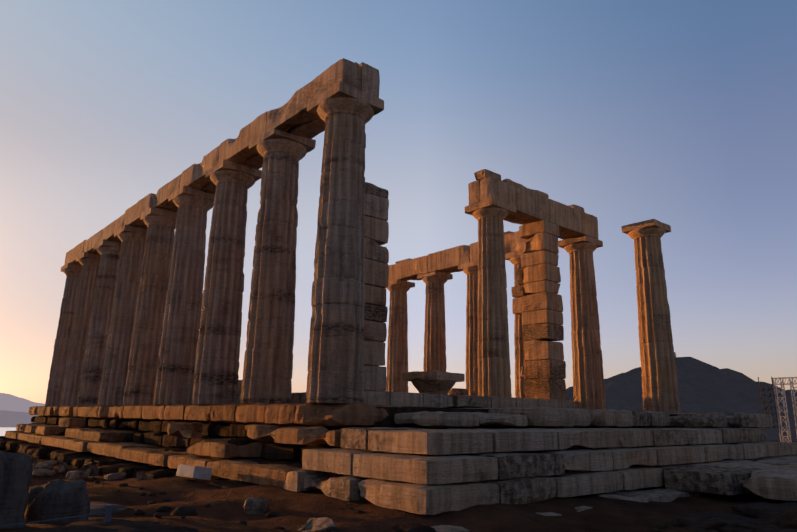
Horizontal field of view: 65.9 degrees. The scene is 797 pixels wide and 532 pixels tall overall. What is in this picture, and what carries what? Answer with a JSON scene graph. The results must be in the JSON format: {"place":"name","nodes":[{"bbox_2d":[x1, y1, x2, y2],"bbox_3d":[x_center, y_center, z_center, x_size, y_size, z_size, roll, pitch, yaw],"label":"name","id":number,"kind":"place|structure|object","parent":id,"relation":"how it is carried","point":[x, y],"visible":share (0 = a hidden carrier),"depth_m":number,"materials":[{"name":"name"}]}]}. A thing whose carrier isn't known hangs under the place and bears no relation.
{"place":"outdoors","nodes":[
{"label":"outdoors","id":0,"kind":"place"},
{"bbox_2d":[0,427,16,435],"bbox_3d":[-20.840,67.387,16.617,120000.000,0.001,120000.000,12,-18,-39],"label":"sea water","id":1,"kind":"structure","parent":0,"point":[3,430],"depth_m":2099.58,"materials":[{"name":"grey liquid"}]},
{"bbox_2d":[0,410,39,426],"bbox_3d":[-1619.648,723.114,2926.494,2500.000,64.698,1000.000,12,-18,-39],"label":"sea","id":2,"kind":"structure","parent":0,"point":[11,418],"depth_m":2567.92,"materials":[{"name":"blue liquid"}]},
{"bbox_2d":[0,393,44,411],"bbox_3d":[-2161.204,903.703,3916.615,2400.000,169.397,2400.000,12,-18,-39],"label":"hill","id":3,"kind":"structure","parent":0,"point":[9,402],"depth_m":3294.17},
{"bbox_2d":[0,440,796,531],"bbox_3d":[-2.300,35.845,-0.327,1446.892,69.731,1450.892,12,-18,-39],"label":"terrain","id":4,"kind":"structure","parent":0,"point":[294,511],"depth_m":7.80,"materials":[{"name":"soil"}]},
{"bbox_2d":[0,504,113,526],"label":"barrier post","id":5,"kind":"object","parent":4,"relation":"on","point":[108,510],"visible":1,"depth_m":5.80,"materials":[{"name":"blue paint"}]},
{"bbox_2d":[0,451,128,528],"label":"boulders","id":6,"kind":"object","parent":4,"relation":"on","point":[21,501],"visible":0.71,"depth_m":6.47,"materials":[{"name":"grey stone"}]},
{"bbox_2d":[5,417,340,486],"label":"stone steps","id":7,"kind":"structure","parent":4,"relation":"on","point":[111,443],"depth_m":12.13,"materials":[{"name":"stone"}]},
{"bbox_2d":[176,464,212,479],"bbox_3d":[-3.543,3.574,10.675,0.563,0.244,0.380,-11,-18,41],"label":"marble block","id":8,"kind":"object","parent":4,"relation":"on","point":[197,472],"depth_m":10.52,"materials":[{"name":"white stone"}]},
{"bbox_2d":[0,406,684,531],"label":"foundation courses","id":9,"kind":"object","parent":4,"relation":"on","point":[154,432],"visible":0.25,"depth_m":13.77,"materials":[{"name":"brown stone"}]},
{"bbox_2d":[29,402,388,426],"bbox_3d":[-8.308,4.537,19.108,1.344,0.443,23.443,12,-18,-39],"label":"stone step","id":10,"kind":"object","parent":9,"relation":"on","point":[360,414],"visible":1,"depth_m":12.37,"materials":[{"name":"beige stone"}]},
{"bbox_2d":[45,263,81,405],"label":"column","id":11,"kind":"structure","parent":10,"relation":"on","point":[72,271],"depth_m":26.10,"materials":[{"name":"stone"}]},
{"bbox_2d":[59,252,100,405],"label":"column","id":12,"kind":"structure","parent":10,"relation":"on","point":[89,262],"depth_m":24.25,"materials":[{"name":"stone"}]},
{"bbox_2d":[237,380,572,407],"bbox_3d":[-3.512,4.931,22.938,8.463,0.833,17.582,12,-18,-39],"label":"cella toichobate","id":13,"kind":"object","parent":9,"relation":"on","point":[457,398],"visible":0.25,"depth_m":15.95,"materials":[{"name":"stone"}]},
{"bbox_2d":[363,182,388,390],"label":"stone pillar","id":14,"kind":"structure","parent":13,"relation":"on","point":[376,233],"depth_m":14.88,"materials":[{"name":"stone"}]},
{"bbox_2d":[402,370,464,394],"bbox_3d":[0.921,3.090,16.215,1.228,0.585,1.221,-11,-18,41],"label":"capital on stylobate","id":15,"kind":"object","parent":13,"relation":"on","point":[438,382],"visible":0.92,"depth_m":15.81,"materials":[{"name":"stone"}]},
{"bbox_2d":[465,198,515,396],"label":"column","id":16,"kind":"structure","parent":13,"relation":"on","point":[493,351],"depth_m":18.07,"materials":[{"name":"stone"}]},
{"bbox_2d":[468,169,598,239],"bbox_3d":[4.704,-1.933,20.765,5.910,1.189,0.954,12,-18,-39],"label":"architrave","id":17,"kind":"object","parent":16,"relation":"attached to","point":[571,221],"visible":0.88,"depth_m":19.94,"materials":[{"name":"stone"}]},
{"bbox_2d":[511,220,565,399],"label":"stone pillar","id":18,"kind":"structure","parent":13,"relation":"on","point":[537,303],"depth_m":19.63,"materials":[{"name":"stone"}]},
{"bbox_2d":[385,405,772,427],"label":"stylobate blocks","id":19,"kind":"structure","parent":9,"relation":"on","point":[531,417],"depth_m":12.85,"materials":[{"name":"beige stone"}]},
{"bbox_2d":[77,239,121,405],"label":"column","id":20,"kind":"structure","parent":19,"relation":"on","point":[109,251],"depth_m":22.43,"materials":[{"name":"stone"}]},
{"bbox_2d":[98,225,146,405],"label":"column","id":21,"kind":"structure","parent":19,"relation":"on","point":[119,338],"depth_m":20.62,"materials":[{"name":"stone"}]},
{"bbox_2d":[123,207,176,405],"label":"column","id":22,"kind":"structure","parent":19,"relation":"on","point":[143,366],"depth_m":18.79,"materials":[{"name":"stone"}]},
{"bbox_2d":[153,185,214,404],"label":"column","id":23,"kind":"structure","parent":19,"relation":"on","point":[174,385],"depth_m":16.96,"materials":[{"name":"stone"}]},
{"bbox_2d":[192,159,261,404],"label":"column","id":24,"kind":"structure","parent":19,"relation":"on","point":[216,378],"depth_m":15.11,"materials":[{"name":"stone"}]},
{"bbox_2d":[240,128,315,403],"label":"column","id":25,"kind":"structure","parent":19,"relation":"on","point":[268,368],"depth_m":13.26,"materials":[{"name":"stone"}]},
{"bbox_2d":[65,58,379,264],"bbox_3d":[-7.612,-2.115,19.992,0.966,0.978,20.991,12,-18,-39],"label":"architrave","id":26,"kind":"object","parent":25,"relation":"on","point":[292,115],"visible":0.6,"depth_m":14.84,"materials":[{"name":"stone"}]},
{"bbox_2d":[306,81,383,403],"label":"column","id":27,"kind":"structure","parent":19,"relation":"on","point":[345,112],"depth_m":11.43,"materials":[{"name":"stone"}]},
{"bbox_2d":[386,279,414,391],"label":"column","id":28,"kind":"structure","parent":19,"relation":"on","point":[397,357],"depth_m":28.56,"materials":[{"name":"stone"}]},
{"bbox_2d":[417,271,452,371],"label":"column","id":29,"kind":"structure","parent":19,"relation":"on","point":[435,341],"depth_m":26.83,"materials":[{"name":"stone"}]},
{"bbox_2d":[458,260,477,395],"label":"column","id":30,"kind":"structure","parent":19,"relation":"on","point":[469,270],"depth_m":24.92,"materials":[{"name":"stone"}]},
{"bbox_2d":[388,231,525,280],"bbox_3d":[2.467,-0.297,26.863,0.963,0.984,8.524,12,-18,-39],"label":"architrave","id":31,"kind":"object","parent":30,"relation":"on","point":[449,260],"visible":0.54,"depth_m":26.80,"materials":[{"name":"stone"}]},
{"bbox_2d":[505,249,526,397],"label":"column","id":32,"kind":"structure","parent":19,"relation":"on","point":[514,258],"depth_m":22.96,"materials":[{"name":"stone"}]},
{"bbox_2d":[558,236,605,409],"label":"column","id":33,"kind":"structure","parent":19,"relation":"on","point":[588,383],"depth_m":21.09,"materials":[{"name":"stone"}]},
{"bbox_2d":[621,219,680,412],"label":"column","id":34,"kind":"structure","parent":19,"relation":"on","point":[659,379],"depth_m":19.26,"materials":[{"name":"stone"}]},
{"bbox_2d":[17,477,796,531],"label":"rocks","id":35,"kind":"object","parent":4,"relation":"on","point":[782,517],"depth_m":6.87,"materials":[{"name":"grey stone"}]},
{"bbox_2d":[26,454,796,531],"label":"rocks","id":36,"kind":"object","parent":4,"relation":"on","point":[775,479],"depth_m":9.89,"materials":[{"name":"stone"}]},
{"bbox_2d":[284,427,796,514],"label":"stone steps","id":37,"kind":"structure","parent":4,"relation":"on","point":[445,471],"depth_m":8.74,"materials":[{"name":"stone"}]},
{"bbox_2d":[772,377,796,441],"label":"scaffolding tower","id":38,"kind":"structure","parent":4,"relation":"on","point":[784,402],"depth_m":40.26,"materials":[{"name":"grey metal"}]},
{"bbox_2d":[0,0,796,403],"label":"sky","id":39,"kind":"structure","parent":0,"point":[681,115],"materials":[{"name":"blue"}]},
{"bbox_2d":[565,357,796,440],"bbox_3d":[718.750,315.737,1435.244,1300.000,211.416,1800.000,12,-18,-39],"label":"hill","id":40,"kind":"structure","parent":0,"point":[703,387],"depth_m":1229.64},
{"bbox_2d":[758,377,778,432],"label":"scaffolding","id":41,"kind":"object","parent":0,"point":[768,400],"depth_m":40.69,"materials":[{"name":"grey metal"}]}
]}

